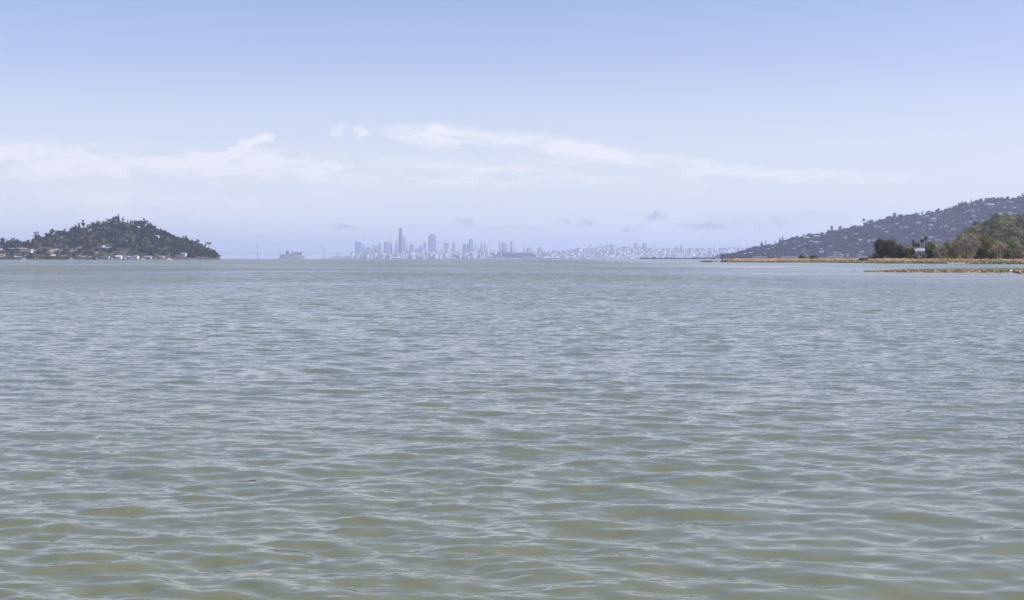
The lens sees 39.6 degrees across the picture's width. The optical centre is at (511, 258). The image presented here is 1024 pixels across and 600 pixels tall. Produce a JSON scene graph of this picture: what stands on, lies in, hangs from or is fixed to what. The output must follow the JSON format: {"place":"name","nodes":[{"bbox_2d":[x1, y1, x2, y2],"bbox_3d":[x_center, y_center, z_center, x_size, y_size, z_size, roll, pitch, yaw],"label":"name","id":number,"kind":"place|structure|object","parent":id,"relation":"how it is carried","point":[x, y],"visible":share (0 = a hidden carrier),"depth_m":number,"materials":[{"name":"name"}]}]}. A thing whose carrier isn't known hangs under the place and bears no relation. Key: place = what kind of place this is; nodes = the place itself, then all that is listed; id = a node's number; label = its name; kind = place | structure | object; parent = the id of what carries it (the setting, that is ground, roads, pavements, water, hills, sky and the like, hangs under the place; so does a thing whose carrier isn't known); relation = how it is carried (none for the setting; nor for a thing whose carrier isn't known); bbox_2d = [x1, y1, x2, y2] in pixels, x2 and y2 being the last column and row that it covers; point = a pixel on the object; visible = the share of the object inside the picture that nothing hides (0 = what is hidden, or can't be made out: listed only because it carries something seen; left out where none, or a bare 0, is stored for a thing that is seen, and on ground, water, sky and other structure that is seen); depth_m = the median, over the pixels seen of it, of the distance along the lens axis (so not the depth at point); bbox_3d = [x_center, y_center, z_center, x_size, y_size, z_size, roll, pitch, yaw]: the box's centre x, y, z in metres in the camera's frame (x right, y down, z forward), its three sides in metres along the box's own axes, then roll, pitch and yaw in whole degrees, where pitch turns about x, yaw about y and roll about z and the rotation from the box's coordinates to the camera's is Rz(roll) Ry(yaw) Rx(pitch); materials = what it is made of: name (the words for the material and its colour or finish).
{"place":"outdoors","nodes":[
{"label":"outdoors","id":0,"kind":"place"},
{"bbox_2d":[0,221,215,259],"bbox_3d":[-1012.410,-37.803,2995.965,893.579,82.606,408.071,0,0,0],"label":"headland hill","id":1,"kind":"structure","parent":0,"point":[123,250],"depth_m":2853.55,"materials":[{"name":"green plant"}]},
{"bbox_2d":[20,248,27,253],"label":"house","id":2,"kind":"structure","parent":1,"relation":"on","point":[23,250],"depth_m":2876.69,"materials":[{"name":"ceramic"}]},
{"bbox_2d":[0,221,220,258],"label":"woods","id":3,"kind":"object","parent":1,"relation":"on","point":[40,246],"visible":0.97,"depth_m":2895.00,"materials":[{"name":"green plant"}]},
{"bbox_2d":[98,259,161,259],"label":"seawall","id":4,"kind":"object","parent":1,"relation":"on","point":[128,259],"visible":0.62,"depth_m":2832.29,"materials":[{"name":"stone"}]},
{"bbox_2d":[164,258,220,259],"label":"seawall","id":5,"kind":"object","parent":1,"relation":"on","point":[191,258],"visible":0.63,"depth_m":2832.42,"materials":[{"name":"concrete"}]},
{"bbox_2d":[278,254,304,258],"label":"rocky island","id":6,"kind":"structure","parent":0,"point":[289,256],"depth_m":8907.04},
{"bbox_2d":[292,252,302,254],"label":"cellhouse","id":7,"kind":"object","parent":6,"relation":"on","point":[298,253],"visible":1,"depth_m":8976.00,"materials":[{"name":"beige paint"}]},
{"bbox_2d":[326,256,349,258],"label":"island","id":8,"kind":"structure","parent":0,"point":[334,257],"depth_m":15756.19,"materials":[{"name":"grey"}]},
{"bbox_2d":[0,259,1023,599],"bbox_3d":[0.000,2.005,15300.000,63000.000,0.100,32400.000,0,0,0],"label":"water","id":9,"kind":"structure","parent":0,"point":[458,429],"depth_m":16.50,"materials":[{"name":"grey liquid"}]},
{"bbox_2d":[225,245,340,258],"bbox_3d":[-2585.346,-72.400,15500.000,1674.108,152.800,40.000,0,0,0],"label":"suspension bridge","id":10,"kind":"structure","parent":9,"relation":"in","point":[302,251],"depth_m":15490.00,"materials":[{"name":"grey metal"}]},
{"bbox_2d":[640,257,714,258],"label":"wharf","id":11,"kind":"structure","parent":9,"relation":"in","point":[677,258],"depth_m":5592.00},
{"bbox_2d":[0,0,1023,258],"label":"sky","id":12,"kind":"structure","parent":0,"point":[282,126],"materials":[{"name":"blue"}]},
{"bbox_2d":[337,247,743,258],"bbox_3d":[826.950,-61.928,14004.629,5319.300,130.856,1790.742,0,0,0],"label":"city hills","id":13,"kind":"structure","parent":0,"point":[590,254],"depth_m":13454.23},
{"bbox_2d":[355,242,361,252],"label":"tower","id":14,"kind":"structure","parent":13,"relation":"on","point":[358,247],"depth_m":13488.51,"materials":[{"name":"grey concrete"}]},
{"bbox_2d":[384,241,389,252],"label":"tower","id":15,"kind":"structure","parent":13,"relation":"on","point":[387,246],"depth_m":13588.54,"materials":[{"name":"grey concrete"}]},
{"bbox_2d":[398,227,402,252],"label":"tower","id":16,"kind":"structure","parent":13,"relation":"on","point":[400,245],"depth_m":13682.07,"materials":[{"name":"grey"}]},
{"bbox_2d":[403,236,404,251],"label":"tower","id":17,"kind":"structure","parent":13,"relation":"on","point":[403,244],"depth_m":13645.71,"materials":[{"name":"grey"}]},
{"bbox_2d":[405,241,407,251],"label":"tower","id":18,"kind":"structure","parent":13,"relation":"on","point":[406,246],"depth_m":13594.61,"materials":[{"name":"grey"}]},
{"bbox_2d":[410,244,413,251],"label":"tower","id":19,"kind":"structure","parent":13,"relation":"on","point":[411,247],"depth_m":13587.57,"materials":[{"name":"grey concrete"}]},
{"bbox_2d":[429,234,435,252],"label":"tower","id":20,"kind":"structure","parent":13,"relation":"on","point":[432,242],"depth_m":13685.28,"materials":[{"name":"grey"}]},
{"bbox_2d":[444,243,448,251],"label":"tower","id":21,"kind":"structure","parent":13,"relation":"on","point":[446,245],"depth_m":13684.92,"materials":[{"name":"grey concrete"}]},
{"bbox_2d":[469,239,472,251],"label":"tower","id":22,"kind":"structure","parent":13,"relation":"on","point":[471,245],"depth_m":13688.89,"materials":[{"name":"grey"}]},
{"bbox_2d":[502,243,507,252],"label":"tower","id":23,"kind":"structure","parent":13,"relation":"on","point":[505,247],"depth_m":13740.64,"materials":[{"name":"grey concrete"}]},
{"bbox_2d":[489,252,534,257],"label":"woods","id":24,"kind":"object","parent":13,"relation":"on","point":[513,255],"visible":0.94,"depth_m":13445.83,"materials":[{"name":"plant"}]},
{"bbox_2d":[350,245,752,258],"bbox_3d":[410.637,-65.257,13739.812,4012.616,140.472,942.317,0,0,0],"label":"city blocks","id":25,"kind":"structure","parent":13,"relation":"on","point":[456,254],"depth_m":13504.24,"materials":[{"name":"grey concrete"}]},
{"bbox_2d":[719,258,1023,263],"bbox_3d":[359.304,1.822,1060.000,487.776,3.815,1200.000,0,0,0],"label":"marsh ground","id":26,"kind":"structure","parent":0,"point":[853,262],"depth_m":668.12,"materials":[{"name":"beige plant"}]},
{"bbox_2d":[871,238,890,258],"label":"oak","id":27,"kind":"object","parent":26,"relation":"on","point":[879,244],"visible":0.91,"depth_m":688.38,"materials":[{"name":"green plant"}]},
{"bbox_2d":[881,237,897,257],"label":"oak","id":28,"kind":"object","parent":26,"relation":"on","point":[891,249],"visible":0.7,"depth_m":684.71,"materials":[{"name":"green plant"}]},
{"bbox_2d":[895,243,905,258],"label":"bush","id":29,"kind":"object","parent":26,"relation":"on","point":[899,248],"visible":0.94,"depth_m":665.60,"materials":[{"name":"green plant"}]},
{"bbox_2d":[901,245,914,258],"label":"bush","id":30,"kind":"object","parent":26,"relation":"on","point":[909,252],"visible":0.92,"depth_m":663.72,"materials":[{"name":"green plant"}]},
{"bbox_2d":[913,247,924,257],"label":"house","id":31,"kind":"structure","parent":26,"relation":"on","point":[919,251],"depth_m":661.10,"materials":[{"name":"white paint"}]},
{"bbox_2d":[926,248,935,258],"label":"bush","id":32,"kind":"object","parent":26,"relation":"on","point":[930,252],"visible":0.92,"depth_m":633.51,"materials":[{"name":"green plant"}]},
{"bbox_2d":[926,241,939,257],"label":"tree","id":33,"kind":"object","parent":26,"relation":"on","point":[932,245],"visible":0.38,"depth_m":640.36,"materials":[{"name":"green plant"}]},
{"bbox_2d":[934,245,946,258],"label":"bush","id":34,"kind":"object","parent":26,"relation":"on","point":[939,252],"visible":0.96,"depth_m":625.28,"materials":[{"name":"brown plant"}]},
{"bbox_2d":[941,241,953,257],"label":"tree","id":35,"kind":"object","parent":26,"relation":"on","point":[945,254],"visible":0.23,"depth_m":654.45,"materials":[{"name":"green plant"}]},
{"bbox_2d":[945,240,963,258],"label":"bush","id":36,"kind":"object","parent":26,"relation":"on","point":[949,249],"visible":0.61,"depth_m":599.37,"materials":[{"name":"green plant"}]},
{"bbox_2d":[955,233,973,257],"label":"tree","id":37,"kind":"object","parent":26,"relation":"on","point":[957,239],"visible":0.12,"depth_m":613.22,"materials":[{"name":"green plant"}]},
{"bbox_2d":[950,233,981,258],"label":"bush","id":38,"kind":"object","parent":26,"relation":"on","point":[966,245],"visible":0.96,"depth_m":583.48,"materials":[{"name":"brown plant"}]},
{"bbox_2d":[972,234,989,257],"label":"tree","id":39,"kind":"object","parent":26,"relation":"on","point":[984,239],"visible":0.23,"depth_m":615.16,"materials":[{"name":"green plant"}]},
{"bbox_2d":[974,247,989,258],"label":"bush","id":40,"kind":"object","parent":26,"relation":"on","point":[981,253],"visible":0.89,"depth_m":572.24,"materials":[{"name":"green plant"}]},
{"bbox_2d":[987,250,997,259],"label":"bush","id":41,"kind":"object","parent":26,"relation":"on","point":[992,254],"visible":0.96,"depth_m":563.13,"materials":[{"name":"green plant"}]},
{"bbox_2d":[982,238,1003,257],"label":"tree","id":42,"kind":"object","parent":26,"relation":"on","point":[989,244],"visible":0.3,"depth_m":596.88,"materials":[{"name":"green plant"}]},
{"bbox_2d":[988,243,1009,258],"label":"bush","id":43,"kind":"object","parent":26,"relation":"on","point":[998,250],"visible":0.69,"depth_m":572.97,"materials":[{"name":"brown plant"}]},
{"bbox_2d":[1003,248,1013,258],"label":"bush","id":44,"kind":"object","parent":26,"relation":"on","point":[1008,254],"visible":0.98,"depth_m":560.92,"materials":[{"name":"green plant"}]},
{"bbox_2d":[999,240,1019,257],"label":"tree","id":45,"kind":"object","parent":26,"relation":"on","point":[1012,245],"visible":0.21,"depth_m":590.57,"materials":[{"name":"green plant"}]},
{"bbox_2d":[1013,244,1023,258],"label":"bush","id":46,"kind":"object","parent":26,"relation":"on","point":[1019,252],"visible":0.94,"depth_m":561.26,"materials":[{"name":"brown plant"}]},
{"bbox_2d":[728,197,1023,258],"bbox_3d":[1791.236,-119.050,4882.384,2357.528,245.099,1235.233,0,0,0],"label":"long hill","id":47,"kind":"structure","parent":0,"point":[966,221],"depth_m":4819.28,"materials":[{"name":"green plant"}]},
{"bbox_2d":[752,256,766,257],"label":"quay shed","id":48,"kind":"structure","parent":47,"relation":"on","point":[759,256],"depth_m":4381.05,"materials":[{"name":"grey glass"}]},
{"bbox_2d":[780,256,797,258],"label":"quay shed","id":49,"kind":"structure","parent":47,"relation":"on","point":[788,257],"depth_m":4381.05,"materials":[{"name":"grey glass"}]},
{"bbox_2d":[826,256,842,258],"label":"quay shed","id":50,"kind":"structure","parent":47,"relation":"on","point":[839,257],"depth_m":4381.05,"materials":[{"name":"grey glass"}]},
{"bbox_2d":[719,195,1023,258],"bbox_3d":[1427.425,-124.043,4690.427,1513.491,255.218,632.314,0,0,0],"label":"woods","id":51,"kind":"object","parent":47,"relation":"on","point":[779,249],"visible":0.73,"depth_m":4734.28,"materials":[{"name":"green plant"}]},
{"bbox_2d":[987,204,994,208],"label":"house","id":52,"kind":"structure","parent":47,"relation":"on","point":[989,206],"depth_m":4857.33,"materials":[{"name":"white glass"}]},
{"bbox_2d":[882,270,1023,273],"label":"mud bar","id":53,"kind":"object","parent":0,"point":[971,272],"visible":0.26,"depth_m":203.18,"materials":[{"name":"brown soil"}]},
{"bbox_2d":[864,268,1023,272],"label":"sandbar","id":54,"kind":"structure","parent":53,"relation":"on","point":[1020,270],"depth_m":206.36,"materials":[{"name":"beige sand"}]},
{"bbox_3d":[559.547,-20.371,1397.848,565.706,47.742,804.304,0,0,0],"label":"knoll hill","id":55,"kind":"structure","parent":0,"visible":0},
{"bbox_2d":[967,226,974,232],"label":"tree","id":56,"kind":"object","parent":55,"relation":"on","point":[972,228],"visible":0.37,"depth_m":1338.10,"materials":[{"name":"green plant"}]},
{"bbox_2d":[971,228,979,236],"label":"tree","id":57,"kind":"object","parent":55,"relation":"on","point":[975,231],"visible":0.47,"depth_m":1291.36,"materials":[{"name":"green plant"}]},
{"bbox_2d":[976,226,986,230],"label":"tree","id":58,"kind":"object","parent":55,"relation":"on","point":[984,227],"visible":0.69,"depth_m":1408.56,"materials":[{"name":"green plant"}]},
{"bbox_2d":[941,222,1023,257],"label":"undergrowth","id":59,"kind":"object","parent":55,"relation":"on","point":[1019,226],"visible":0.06,"depth_m":1241.59,"materials":[{"name":"green plant"}]},
{"bbox_2d":[980,230,991,238],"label":"tree","id":60,"kind":"object","parent":55,"relation":"on","point":[987,233],"visible":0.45,"depth_m":1282.14,"materials":[{"name":"green plant"}]},
{"bbox_2d":[989,224,995,229],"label":"tree","id":61,"kind":"object","parent":55,"relation":"on","point":[992,226],"visible":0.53,"depth_m":1375.48,"materials":[{"name":"green plant"}]},
{"bbox_2d":[989,229,996,237],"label":"tree","id":62,"kind":"object","parent":55,"relation":"on","point":[992,231],"visible":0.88,"depth_m":1265.57,"materials":[{"name":"green plant"}]},
{"bbox_2d":[993,212,1001,222],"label":"tree","id":63,"kind":"object","parent":55,"relation":"on","point":[998,216],"visible":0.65,"depth_m":1444.53,"materials":[{"name":"green plant"}]},
{"bbox_2d":[992,232,1006,241],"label":"tree","id":64,"kind":"object","parent":55,"relation":"on","point":[995,235],"visible":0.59,"depth_m":1253.83,"materials":[{"name":"green plant"}]},
{"bbox_2d":[995,220,1004,230],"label":"tree","id":65,"kind":"object","parent":55,"relation":"on","point":[1000,223],"visible":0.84,"depth_m":1341.07,"materials":[{"name":"green plant"}]},
{"bbox_2d":[998,218,1007,227],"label":"tree","id":66,"kind":"object","parent":55,"relation":"on","point":[1005,224],"visible":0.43,"depth_m":1354.77,"materials":[{"name":"green plant"}]},
{"bbox_2d":[1000,226,1006,236],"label":"tree","id":67,"kind":"object","parent":55,"relation":"on","point":[1004,229],"visible":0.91,"depth_m":1258.57,"materials":[{"name":"green plant"}]},
{"bbox_2d":[1002,216,1018,222],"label":"tree","id":68,"kind":"object","parent":55,"relation":"on","point":[1011,218],"visible":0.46,"depth_m":1448.20,"materials":[{"name":"green plant"}]},
{"bbox_2d":[1004,236,1017,243],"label":"tree","id":69,"kind":"object","parent":55,"relation":"on","point":[1013,238],"visible":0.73,"depth_m":1229.26,"materials":[{"name":"green plant"}]},
{"bbox_2d":[1004,231,1018,239],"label":"tree","id":70,"kind":"object","parent":55,"relation":"on","point":[1011,234],"visible":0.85,"depth_m":1240.30,"materials":[{"name":"green plant"}]},
{"bbox_2d":[1014,216,1023,225],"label":"tree","id":71,"kind":"object","parent":55,"relation":"on","point":[1021,218],"visible":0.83,"depth_m":1448.24,"materials":[{"name":"green plant"}]},
{"bbox_2d":[1017,230,1023,240],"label":"tree","id":72,"kind":"object","parent":55,"relation":"on","point":[1021,233],"visible":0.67,"depth_m":1272.13,"materials":[{"name":"green plant"}]}
]}

